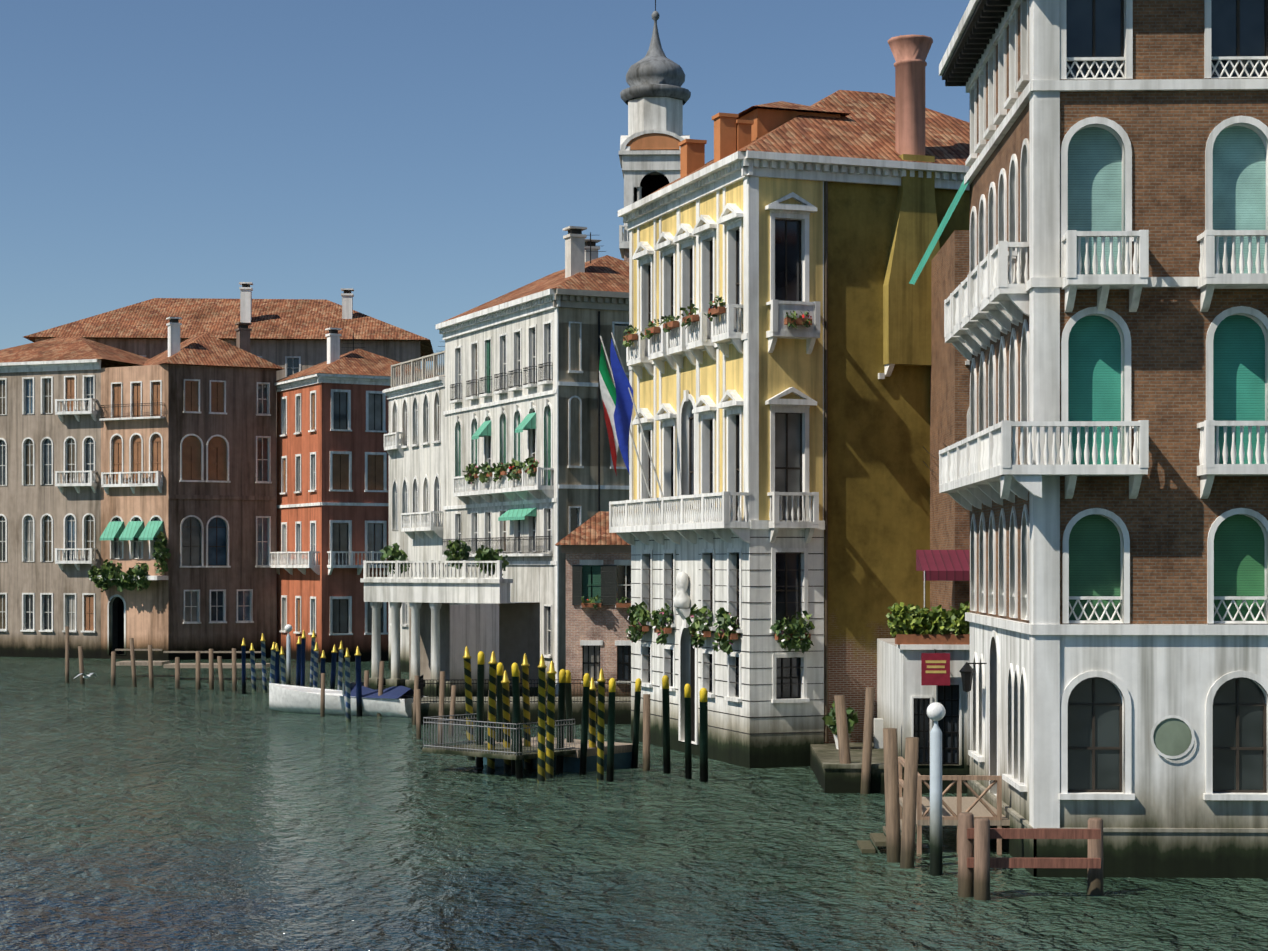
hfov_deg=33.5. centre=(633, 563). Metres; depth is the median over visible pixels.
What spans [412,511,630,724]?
brick house
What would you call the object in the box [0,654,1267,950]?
water
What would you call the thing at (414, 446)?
gothic house
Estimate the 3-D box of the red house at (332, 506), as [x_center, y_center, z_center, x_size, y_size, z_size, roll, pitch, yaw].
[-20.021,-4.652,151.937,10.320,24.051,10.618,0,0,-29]
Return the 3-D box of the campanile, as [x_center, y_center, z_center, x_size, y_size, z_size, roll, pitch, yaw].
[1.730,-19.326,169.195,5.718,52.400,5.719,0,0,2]
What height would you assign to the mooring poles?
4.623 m
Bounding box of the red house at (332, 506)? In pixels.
[270,328,432,661]
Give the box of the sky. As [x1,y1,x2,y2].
[0,0,969,370]
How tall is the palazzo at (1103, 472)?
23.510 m
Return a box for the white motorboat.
[269,681,427,716]
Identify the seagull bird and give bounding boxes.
[73,673,96,678]
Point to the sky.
(430, 161)
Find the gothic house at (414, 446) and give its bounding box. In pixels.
[383,350,444,671]
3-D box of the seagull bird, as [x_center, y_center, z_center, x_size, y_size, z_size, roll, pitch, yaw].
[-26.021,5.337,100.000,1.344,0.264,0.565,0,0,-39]
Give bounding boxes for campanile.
[619,0,690,261]
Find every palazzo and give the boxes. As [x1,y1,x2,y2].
[0,282,433,658]
[435,226,628,694]
[599,35,969,767]
[939,0,1267,877]
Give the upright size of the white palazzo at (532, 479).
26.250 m
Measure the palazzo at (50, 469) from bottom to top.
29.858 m
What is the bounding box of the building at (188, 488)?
[88,317,284,659]
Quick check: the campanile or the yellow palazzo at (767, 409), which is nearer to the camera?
the yellow palazzo at (767, 409)
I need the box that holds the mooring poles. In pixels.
[65,624,1103,900]
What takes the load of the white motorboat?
on the water
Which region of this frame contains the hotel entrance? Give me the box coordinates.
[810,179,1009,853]

